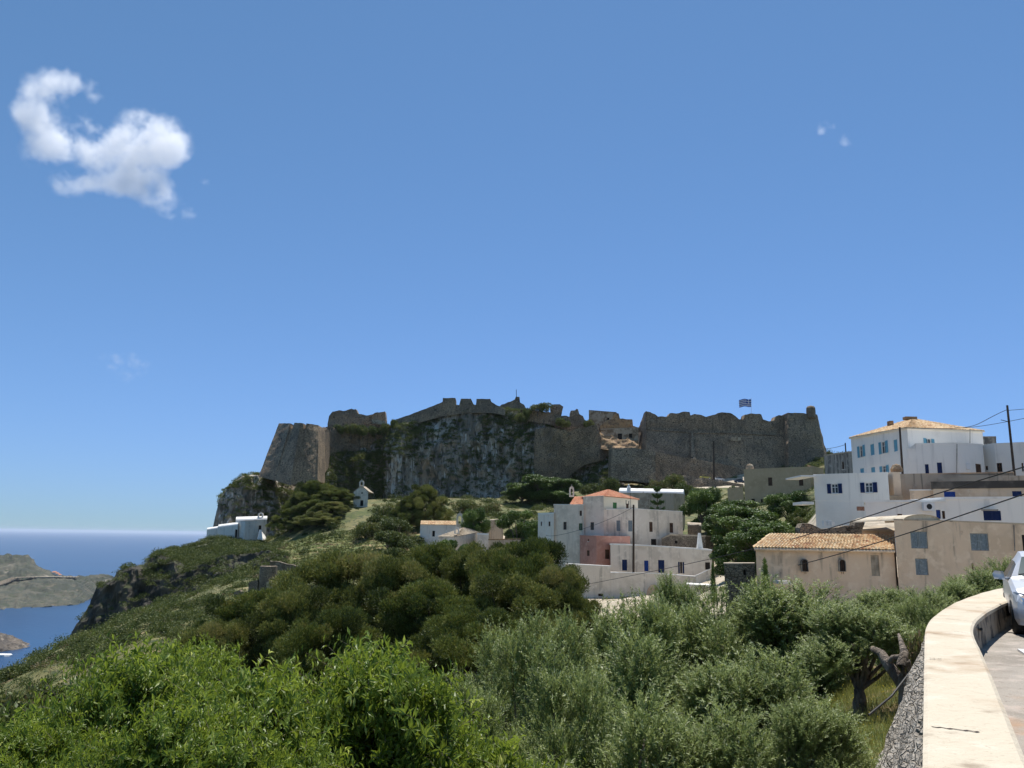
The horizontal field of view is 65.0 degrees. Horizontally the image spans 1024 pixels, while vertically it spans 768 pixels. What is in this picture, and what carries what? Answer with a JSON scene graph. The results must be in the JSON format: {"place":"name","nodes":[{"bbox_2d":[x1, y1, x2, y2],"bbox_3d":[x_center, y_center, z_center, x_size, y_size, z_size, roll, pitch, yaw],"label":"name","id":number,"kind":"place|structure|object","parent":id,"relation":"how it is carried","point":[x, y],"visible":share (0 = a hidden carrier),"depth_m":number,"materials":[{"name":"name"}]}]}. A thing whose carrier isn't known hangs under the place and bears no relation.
{"place":"outdoors","nodes":[
{"label":"outdoors","id":0,"kind":"place"},
{"bbox_2d":[0,553,113,609],"bbox_3d":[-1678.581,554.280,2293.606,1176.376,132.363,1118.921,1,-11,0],"label":"headland","id":1,"kind":"structure","parent":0,"point":[32,592],"depth_m":2242.15,"materials":[{"name":"grey stone"}]},
{"bbox_2d":[0,531,206,669],"bbox_3d":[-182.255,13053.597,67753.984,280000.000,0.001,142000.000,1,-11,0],"label":"sea","id":2,"kind":"structure","parent":0,"point":[64,553],"depth_m":5673.10,"materials":[{"name":"blue liquid"}]},
{"bbox_2d":[69,539,286,636],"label":"promontory cliff","id":3,"kind":"structure","parent":0,"point":[126,590],"depth_m":187.97,"materials":[{"name":"grey stone"}]},
{"bbox_2d":[76,534,291,632],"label":"promontory scrub","id":4,"kind":"object","parent":3,"relation":"on","point":[190,555],"visible":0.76,"depth_m":195.71,"materials":[{"name":"green plant"}]},
{"bbox_2d":[206,513,266,540],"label":"cliff church","id":5,"kind":"structure","parent":3,"relation":"on","point":[250,528],"depth_m":255.94,"materials":[{"name":"white paint"}]},
{"bbox_2d":[213,410,624,537],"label":"castle rock","id":6,"kind":"object","parent":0,"point":[435,472],"visible":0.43,"depth_m":331.42,"materials":[{"name":"grey stone"}]},
{"bbox_2d":[259,423,382,485],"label":"castle bastion","id":7,"kind":"object","parent":6,"relation":"on","point":[298,453],"visible":0.85,"depth_m":294.18,"materials":[{"name":"stone"}]},
{"bbox_2d":[327,409,386,427],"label":"ruined keep","id":8,"kind":"structure","parent":7,"relation":"on","point":[348,417],"depth_m":348.06,"materials":[{"name":"stone"}]},
{"bbox_2d":[216,408,632,538],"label":"cliff scrub","id":9,"kind":"object","parent":6,"relation":"on","point":[380,476],"visible":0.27,"depth_m":330.40,"materials":[{"name":"green plant"}]},
{"bbox_2d":[395,398,504,424],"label":"battlement wall","id":10,"kind":"structure","parent":6,"relation":"on","point":[447,407],"depth_m":340.33,"materials":[{"name":"stone"}]},
{"bbox_2d":[366,406,562,476],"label":"crest scrub","id":11,"kind":"object","parent":6,"relation":"on","point":[431,444],"visible":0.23,"depth_m":335.11,"materials":[{"name":"green plant"}]},
{"bbox_2d":[520,410,596,430],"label":"summit wall","id":12,"kind":"structure","parent":6,"relation":"on","point":[549,418],"depth_m":336.13,"materials":[{"name":"stone"}]},
{"bbox_2d":[533,424,605,478],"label":"stone outwork","id":13,"kind":"object","parent":6,"relation":"on","point":[559,453],"visible":0.89,"depth_m":321.63,"materials":[{"name":"grey stone"}]},
{"bbox_2d":[589,410,639,432],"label":"pale ruin","id":14,"kind":"object","parent":6,"relation":"on","point":[605,419],"visible":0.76,"depth_m":335.28,"materials":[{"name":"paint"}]},
{"bbox_2d":[600,427,638,457],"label":"castle gate cottage","id":15,"kind":"structure","parent":6,"relation":"on","point":[619,438],"depth_m":327.79,"materials":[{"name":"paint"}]},
{"bbox_2d":[608,448,655,484],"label":"bastion retaining wall","id":16,"kind":"structure","parent":6,"relation":"on","point":[632,465],"depth_m":305.51,"materials":[{"name":"stone"}]},
{"bbox_2d":[1,453,898,767],"bbox_3d":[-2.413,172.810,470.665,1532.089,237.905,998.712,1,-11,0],"label":"hillside","id":17,"kind":"structure","parent":0,"point":[353,517],"depth_m":207.10,"materials":[{"name":"green plant"}]},
{"bbox_2d":[0,684,50,712],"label":"shrub","id":18,"kind":"object","parent":17,"relation":"on","point":[27,695],"visible":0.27,"depth_m":60.76,"materials":[{"name":"green plant"}]},
{"bbox_2d":[0,707,138,767],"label":"almond tree","id":19,"kind":"object","parent":17,"relation":"on","point":[26,744],"visible":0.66,"depth_m":5.68,"materials":[{"name":"green plant"}]},
{"bbox_2d":[0,626,373,767],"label":"almond tree","id":20,"kind":"object","parent":17,"relation":"on","point":[132,682],"visible":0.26,"depth_m":6.38,"materials":[{"name":"green plant"}]},
{"bbox_2d":[32,675,353,767],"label":"almond tree","id":21,"kind":"object","parent":17,"relation":"on","point":[174,738],"visible":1,"depth_m":5.11,"materials":[{"name":"green plant"}]},
{"bbox_2d":[122,631,280,691],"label":"almond tree","id":22,"kind":"object","parent":17,"relation":"on","point":[215,656],"visible":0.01,"depth_m":10.06,"materials":[{"name":"green plant"}]},
{"bbox_2d":[176,617,266,676],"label":"pine tree","id":23,"kind":"object","parent":17,"relation":"on","point":[232,631],"visible":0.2,"depth_m":52.74,"materials":[{"name":"green plant"}]},
{"bbox_2d":[173,586,280,665],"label":"pine tree","id":24,"kind":"object","parent":17,"relation":"on","point":[242,606],"visible":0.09,"depth_m":58.37,"materials":[{"name":"green plant"}]},
{"bbox_2d":[234,565,277,596],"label":"windmill ruin","id":25,"kind":"object","parent":17,"relation":"on","point":[266,572],"visible":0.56,"depth_m":134.96,"materials":[{"name":"stone"}]},
{"bbox_2d":[233,582,340,678],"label":"pine tree","id":26,"kind":"object","parent":17,"relation":"on","point":[274,617],"visible":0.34,"depth_m":52.41,"materials":[{"name":"green plant"}]},
{"bbox_2d":[265,508,310,532],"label":"dark pine","id":27,"kind":"object","parent":17,"relation":"on","point":[278,522],"visible":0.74,"depth_m":249.92,"materials":[{"name":"green plant"}]},
{"bbox_2d":[281,479,330,510],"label":"dark pine","id":28,"kind":"object","parent":17,"relation":"on","point":[301,490],"visible":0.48,"depth_m":260.12,"materials":[{"name":"green plant"}]},
{"bbox_2d":[287,511,341,526],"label":"dark pine","id":29,"kind":"object","parent":17,"relation":"on","point":[316,518],"visible":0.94,"depth_m":238.67,"materials":[{"name":"green plant"}]},
{"bbox_2d":[258,605,372,689],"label":"pine tree","id":30,"kind":"object","parent":17,"relation":"on","point":[307,634],"visible":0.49,"depth_m":44.85,"materials":[{"name":"green plant"}]},
{"bbox_2d":[260,547,398,652],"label":"pine tree","id":31,"kind":"object","parent":17,"relation":"on","point":[333,570],"visible":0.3,"depth_m":63.70,"materials":[{"name":"green plant"}]},
{"bbox_2d":[277,528,417,575],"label":"field grass","id":32,"kind":"structure","parent":17,"relation":"on","point":[308,555],"depth_m":212.34,"materials":[{"name":"green plant"}]},
{"bbox_2d":[118,627,586,767],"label":"almond tree","id":33,"kind":"object","parent":17,"relation":"on","point":[385,710],"visible":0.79,"depth_m":7.00,"materials":[{"name":"green plant"}]},
{"bbox_2d":[338,554,437,651],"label":"pine tree","id":34,"kind":"object","parent":17,"relation":"on","point":[390,573],"visible":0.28,"depth_m":58.82,"materials":[{"name":"green plant"}]},
{"bbox_2d":[320,577,478,685],"bbox_3d":[-6.272,19.960,51.058,12.835,15.040,11.990,-1,-11,10],"label":"pine tree","id":35,"kind":"object","parent":17,"relation":"on","point":[409,608],"visible":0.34,"depth_m":50.74,"materials":[{"name":"green plant"}]},
{"bbox_2d":[384,499,425,526],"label":"dark pine","id":36,"kind":"object","parent":17,"relation":"on","point":[407,513],"visible":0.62,"depth_m":230.91,"materials":[{"name":"green plant"}]},
{"bbox_2d":[366,540,466,599],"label":"pine tree","id":37,"kind":"object","parent":17,"relation":"on","point":[430,556],"visible":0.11,"depth_m":70.92,"materials":[{"name":"green plant"}]},
{"bbox_2d":[0,448,852,726],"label":"hillside scrub","id":38,"kind":"object","parent":17,"relation":"on","point":[87,644],"visible":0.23,"depth_m":122.81,"materials":[{"name":"green plant"}]},
{"bbox_2d":[398,484,454,525],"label":"leafy tree","id":39,"kind":"object","parent":17,"relation":"on","point":[433,507],"visible":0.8,"depth_m":233.60,"materials":[{"name":"green plant"}]},
{"bbox_2d":[420,513,462,544],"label":"tiled church","id":40,"kind":"structure","parent":17,"relation":"on","point":[431,531],"depth_m":202.42,"materials":[{"name":"white paint"}]},
{"bbox_2d":[438,527,489,549],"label":"white church","id":41,"kind":"structure","parent":17,"relation":"on","point":[463,535],"depth_m":186.14,"materials":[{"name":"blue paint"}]},
{"bbox_2d":[438,540,509,595],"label":"pine tree","id":42,"kind":"object","parent":17,"relation":"on","point":[461,562],"visible":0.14,"depth_m":66.09,"materials":[{"name":"green plant"}]},
{"bbox_2d":[460,507,491,532],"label":"leafy tree","id":43,"kind":"object","parent":17,"relation":"on","point":[472,518],"visible":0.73,"depth_m":195.50,"materials":[{"name":"green plant"}]},
{"bbox_2d":[446,666,531,755],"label":"olive tree","id":44,"kind":"object","parent":17,"relation":"on","point":[491,710],"visible":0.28,"depth_m":12.24,"materials":[{"name":"green plant"}]},
{"bbox_2d":[405,603,576,712],"bbox_3d":[-1.869,17.152,41.435,10.746,11.251,9.501,-7,-13,35],"label":"pine tree","id":45,"kind":"object","parent":17,"relation":"on","point":[455,629],"visible":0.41,"depth_m":41.32,"materials":[{"name":"green plant"}]},
{"bbox_2d":[434,571,589,694],"bbox_3d":[0.079,19.785,52.345,12.288,14.876,12.214,-3,-11,20],"label":"pine tree","id":46,"kind":"object","parent":17,"relation":"on","point":[511,593],"visible":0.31,"depth_m":52.05,"materials":[{"name":"green plant"}]},
{"bbox_2d":[495,510,535,543],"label":"leafy tree","id":47,"kind":"object","parent":17,"relation":"on","point":[517,531],"visible":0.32,"depth_m":181.59,"materials":[{"name":"green plant"}]},
{"bbox_2d":[460,600,580,767],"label":"olive tree","id":48,"kind":"object","parent":17,"relation":"on","point":[505,650],"visible":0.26,"depth_m":15.02,"materials":[{"name":"green plant"}]},
{"bbox_2d":[466,534,595,634],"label":"pine tree","id":49,"kind":"object","parent":17,"relation":"on","point":[531,556],"visible":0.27,"depth_m":61.02,"materials":[{"name":"green plant"}]},
{"bbox_2d":[507,473,579,501],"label":"leafy tree","id":50,"kind":"object","parent":17,"relation":"on","point":[541,482],"visible":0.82,"depth_m":278.08,"materials":[{"name":"green plant"}]},
{"bbox_2d":[498,626,623,767],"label":"olive tree","id":51,"kind":"object","parent":17,"relation":"on","point":[549,691],"visible":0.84,"depth_m":10.23,"materials":[{"name":"green plant"}]},
{"bbox_2d":[541,478,582,502],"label":"leafy tree","id":52,"kind":"object","parent":17,"relation":"on","point":[562,494],"visible":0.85,"depth_m":274.37,"materials":[{"name":"green plant"}]},
{"bbox_2d":[527,562,606,652],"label":"pine tree","id":53,"kind":"object","parent":17,"relation":"on","point":[566,582],"visible":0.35,"depth_m":55.00,"materials":[{"name":"green plant"}]},
{"bbox_2d":[517,604,643,741],"bbox_3d":[1.503,11.787,16.995,3.284,13.894,3.501,1,-11,0],"label":"olive tree","id":54,"kind":"object","parent":17,"relation":"on","point":[573,639],"visible":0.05,"depth_m":18.02,"materials":[{"name":"green plant"}]},
{"bbox_2d":[579,535,629,565],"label":"pink house","id":55,"kind":"structure","parent":17,"relation":"on","point":[594,550],"depth_m":137.38,"materials":[{"name":"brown paint"}]},
{"bbox_2d":[538,485,682,566],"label":"white house","id":56,"kind":"structure","parent":17,"relation":"on","point":[653,526],"depth_m":145.13,"materials":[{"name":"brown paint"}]},
{"bbox_2d":[522,677,705,767],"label":"olive tree","id":57,"kind":"object","parent":17,"relation":"on","point":[629,744],"visible":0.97,"depth_m":8.75,"materials":[{"name":"green plant"}]},
{"bbox_2d":[581,587,696,718],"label":"olive tree","id":58,"kind":"object","parent":17,"relation":"on","point":[651,614],"visible":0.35,"depth_m":18.98,"materials":[{"name":"green plant"}]},
{"bbox_2d":[565,563,718,597],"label":"white courtyard house","id":59,"kind":"structure","parent":17,"relation":"on","point":[643,582],"depth_m":129.13,"materials":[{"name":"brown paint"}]},
{"bbox_2d":[619,484,684,528],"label":"house","id":60,"kind":"structure","parent":17,"relation":"on","point":[673,499],"depth_m":200.55,"materials":[{"name":"white paint"}]},
{"bbox_2d":[564,614,756,763],"bbox_3d":[1.932,8.569,11.228,3.263,10.324,3.061,6,-12,-25],"label":"olive tree","id":61,"kind":"object","parent":17,"relation":"on","point":[625,674],"visible":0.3,"depth_m":12.12,"materials":[{"name":"green plant"}]},
{"bbox_2d":[610,533,711,575],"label":"long white house","id":62,"kind":"structure","parent":17,"relation":"on","point":[649,558],"depth_m":133.24,"materials":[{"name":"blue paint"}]},
{"bbox_2d":[638,569,701,673],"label":"olive tree","id":63,"kind":"object","parent":17,"relation":"on","point":[672,591],"visible":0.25,"depth_m":23.04,"materials":[{"name":"green plant"}]},
{"bbox_2d":[661,534,713,562],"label":"stone shed","id":64,"kind":"structure","parent":17,"relation":"on","point":[681,540],"depth_m":140.65,"materials":[{"name":"grey stone"}]},
{"bbox_2d":[655,452,743,481],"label":"ramp wall","id":65,"kind":"structure","parent":17,"relation":"on","point":[666,464],"depth_m":311.54,"materials":[{"name":"stone"}]},
{"bbox_2d":[646,576,758,724],"bbox_3d":[4.651,11.924,20.067,4.034,13.991,4.003,3,-11,-13],"label":"olive tree","id":66,"kind":"object","parent":17,"relation":"on","point":[688,619],"visible":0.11,"depth_m":20.77,"materials":[{"name":"green plant"}]},
{"bbox_2d":[678,486,730,534],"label":"leafy tree","id":67,"kind":"object","parent":17,"relation":"on","point":[699,501],"visible":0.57,"depth_m":185.82,"materials":[{"name":"green plant"}]},
{"bbox_2d":[681,475,742,486],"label":"road edge wall","id":68,"kind":"structure","parent":17,"relation":"on","point":[697,481],"depth_m":296.18,"materials":[{"name":"stone"}]},
{"bbox_2d":[634,693,792,767],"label":"olive tree","id":69,"kind":"object","parent":17,"relation":"on","point":[723,746],"visible":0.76,"depth_m":8.74,"materials":[{"name":"green plant"}]},
{"bbox_2d":[701,500,760,536],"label":"leafy tree","id":70,"kind":"object","parent":17,"relation":"on","point":[709,527],"visible":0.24,"depth_m":165.13,"materials":[{"name":"green plant"}]},
{"bbox_2d":[638,406,826,468],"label":"castle wall","id":71,"kind":"structure","parent":17,"relation":"on","point":[757,441],"depth_m":322.88,"materials":[{"name":"stone"}]},
{"bbox_2d":[708,530,756,576],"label":"leafy tree","id":72,"kind":"object","parent":17,"relation":"on","point":[728,546],"visible":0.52,"depth_m":115.02,"materials":[{"name":"green plant"}]},
{"bbox_2d":[724,562,754,639],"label":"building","id":73,"kind":"structure","parent":17,"relation":"on","point":[737,573],"depth_m":63.83,"materials":[{"name":"grey stone"}]},
{"bbox_2d":[711,503,794,542],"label":"leafy tree","id":74,"kind":"object","parent":17,"relation":"on","point":[729,518],"visible":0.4,"depth_m":135.56,"materials":[{"name":"green plant"}]},
{"bbox_2d":[725,519,788,561],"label":"leafy tree","id":75,"kind":"object","parent":17,"relation":"on","point":[755,532],"visible":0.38,"depth_m":106.94,"materials":[{"name":"green plant"}]},
{"bbox_2d":[676,569,845,715],"bbox_3d":[5.933,10.654,19.554,3.933,12.046,4.192,3,-11,-14],"label":"olive tree","id":76,"kind":"object","parent":17,"relation":"on","point":[727,642],"visible":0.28,"depth_m":19.56,"materials":[{"name":"green plant"}]},
{"bbox_2d":[671,640,870,767],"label":"olive tree","id":77,"kind":"object","parent":17,"relation":"on","point":[754,686],"visible":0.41,"depth_m":11.29,"materials":[{"name":"green plant"}]},
{"bbox_2d":[743,464,823,504],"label":"beige building","id":78,"kind":"structure","parent":17,"relation":"on","point":[760,484],"depth_m":222.17,"materials":[{"name":"brown paint"}]},
{"bbox_2d":[763,490,811,518],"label":"leafy tree","id":79,"kind":"object","parent":17,"relation":"on","point":[777,503],"visible":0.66,"depth_m":157.02,"materials":[{"name":"green plant"}]},
{"bbox_2d":[731,575,876,704],"bbox_3d":[7.295,9.545,19.904,4.082,9.428,3.638,-3,-11,20],"label":"olive tree","id":80,"kind":"object","parent":17,"relation":"on","point":[799,604],"visible":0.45,"depth_m":19.87,"materials":[{"name":"green plant"}]},
{"bbox_2d":[756,693,883,767],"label":"olive tree","id":81,"kind":"object","parent":17,"relation":"on","point":[804,736],"visible":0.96,"depth_m":8.78,"materials":[{"name":"green plant"}]},
{"bbox_2d":[753,533,896,604],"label":"tiled tan house","id":82,"kind":"structure","parent":17,"relation":"on","point":[862,569],"depth_m":56.90,"materials":[{"name":"paint"}]},
{"bbox_2d":[795,520,864,533],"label":"rubble garden wall","id":83,"kind":"structure","parent":17,"relation":"on","point":[850,528],"depth_m":68.93,"materials":[{"name":"stone"}]},
{"bbox_2d":[786,472,889,547],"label":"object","id":84,"kind":"object","parent":17,"relation":"on","point":[839,498],"visible":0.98,"depth_m":87.24,"materials":[{"name":"paint"}]},
{"bbox_2d":[888,464,902,499],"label":"plaster chimney","id":85,"kind":"object","parent":84,"relation":"on","point":[894,482],"visible":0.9,"depth_m":87.77,"materials":[{"name":"beige paint"}]},
{"bbox_2d":[824,451,852,473],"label":"grey old house","id":86,"kind":"structure","parent":17,"relation":"on","point":[836,463],"depth_m":128.87,"materials":[{"name":"paint"}]},
{"bbox_2d":[792,597,922,715],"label":"olive tree","id":87,"kind":"object","parent":17,"relation":"on","point":[846,628],"visible":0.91,"depth_m":14.62,"materials":[{"name":"green plant"}]},
{"bbox_2d":[862,521,897,586],"bbox_3d":[30.066,14.518,65.588,2.510,6.733,4.543,-4,-12,24],"label":"lean to shed","id":88,"kind":"object","parent":17,"relation":"on","point":[879,527],"visible":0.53,"depth_m":64.57,"materials":[{"name":"beige paint"}]},
{"bbox_2d":[846,585,916,615],"bbox_3d":[11.548,9.323,24.763,2.565,6.173,2.992,-7,-13,35],"label":"hedge bush","id":89,"kind":"object","parent":17,"relation":"on","point":[870,598],"visible":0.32,"depth_m":25.03,"materials":[{"name":"green plant"}]},
{"bbox_2d":[871,591,926,675],"bbox_3d":[8.921,7.424,17.947,1.876,5.494,1.862,-4,-12,25],"label":"hedge bush","id":90,"kind":"object","parent":17,"relation":"on","point":[908,613],"visible":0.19,"depth_m":18.16,"materials":[{"name":"green plant"}]},
{"bbox_2d":[849,416,984,473],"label":"blue shutter house","id":91,"kind":"structure","parent":17,"relation":"on","point":[959,449],"depth_m":102.48,"materials":[{"name":"white paint"}]},
{"bbox_2d":[893,584,959,632],"bbox_3d":[9.937,7.422,18.797,2.222,5.348,1.980,-3,-11,17],"label":"hedge bush","id":92,"kind":"object","parent":17,"relation":"on","point":[945,602],"visible":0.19,"depth_m":19.18,"materials":[{"name":"green plant"}]},
{"bbox_2d":[911,596,943,636],"bbox_3d":[8.662,6.791,16.043,1.439,5.050,1.428,-4,-12,25],"label":"hedge bush","id":93,"kind":"object","parent":17,"relation":"on","point":[931,613],"visible":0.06,"depth_m":16.59,"materials":[{"name":"green plant"}]},
{"bbox_2d":[853,514,1023,597],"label":"stained tan house","id":94,"kind":"structure","parent":17,"relation":"on","point":[934,555],"depth_m":56.29,"materials":[{"name":"beige paint"}]},
{"bbox_2d":[863,496,1023,545],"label":"long white low house","id":95,"kind":"structure","parent":17,"relation":"on","point":[1008,511],"depth_m":74.46,"materials":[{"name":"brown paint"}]},
{"bbox_2d":[876,588,1023,767],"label":"parapet wall","id":96,"kind":"structure","parent":17,"relation":"on","point":[951,712],"depth_m":6.40,"materials":[{"name":"concrete"}]},
{"bbox_2d":[930,578,982,601],"bbox_3d":[12.397,7.982,21.945,1.986,5.280,2.316,1,-11,-2],"label":"hedge bush","id":97,"kind":"object","parent":17,"relation":"on","point":[960,591],"visible":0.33,"depth_m":22.00,"materials":[{"name":"green plant"}]},
{"bbox_2d":[900,472,1023,499],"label":"terrace retaining wall","id":98,"kind":"structure","parent":17,"relation":"on","point":[917,481],"depth_m":91.74,"materials":[{"name":"white paint"}]},
{"bbox_2d":[944,564,1002,593],"bbox_3d":[14.752,8.956,24.984,2.794,6.576,2.622,-3,-11,19],"label":"hedge bush","id":99,"kind":"object","parent":17,"relation":"on","point":[982,578],"visible":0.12,"depth_m":25.56,"materials":[{"name":"green plant"}]},
{"bbox_2d":[931,480,1023,497],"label":"dark roof house","id":100,"kind":"structure","parent":17,"relation":"on","point":[995,488],"depth_m":83.04,"materials":[{"name":"white paint"}]},
{"bbox_2d":[983,442,1023,475],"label":"white house","id":101,"kind":"structure","parent":17,"relation":"on","point":[997,457],"depth_m":98.60,"materials":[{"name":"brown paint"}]},
{"bbox_2d":[0,0,1023,532],"label":"sky","id":102,"kind":"structure","parent":0,"point":[223,223],"materials":[{"name":"blue"}]},
{"bbox_2d":[811,665,898,767],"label":"meadow grass","id":103,"kind":"structure","parent":0,"point":[844,695],"depth_m":14.63,"materials":[{"name":"green plant"}]},
{"bbox_2d":[870,633,911,704],"bbox_3d":[6.452,4.801,13.577,0.458,1.111,0.806,1,-11,0],"label":"gnarled trunk","id":104,"kind":"object","parent":103,"relation":"on","point":[896,675],"visible":0.84,"depth_m":13.40,"materials":[{"name":"brown plant"}]},
{"bbox_2d":[981,625,1023,754],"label":"road","id":105,"kind":"structure","parent":0,"point":[1003,657],"depth_m":10.15,"materials":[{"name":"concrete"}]},
{"bbox_2d":[992,551,1023,633],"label":"silver car","id":106,"kind":"object","parent":105,"relation":"on","point":[1012,576],"visible":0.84,"depth_m":14.61,"materials":[{"name":"paint"}]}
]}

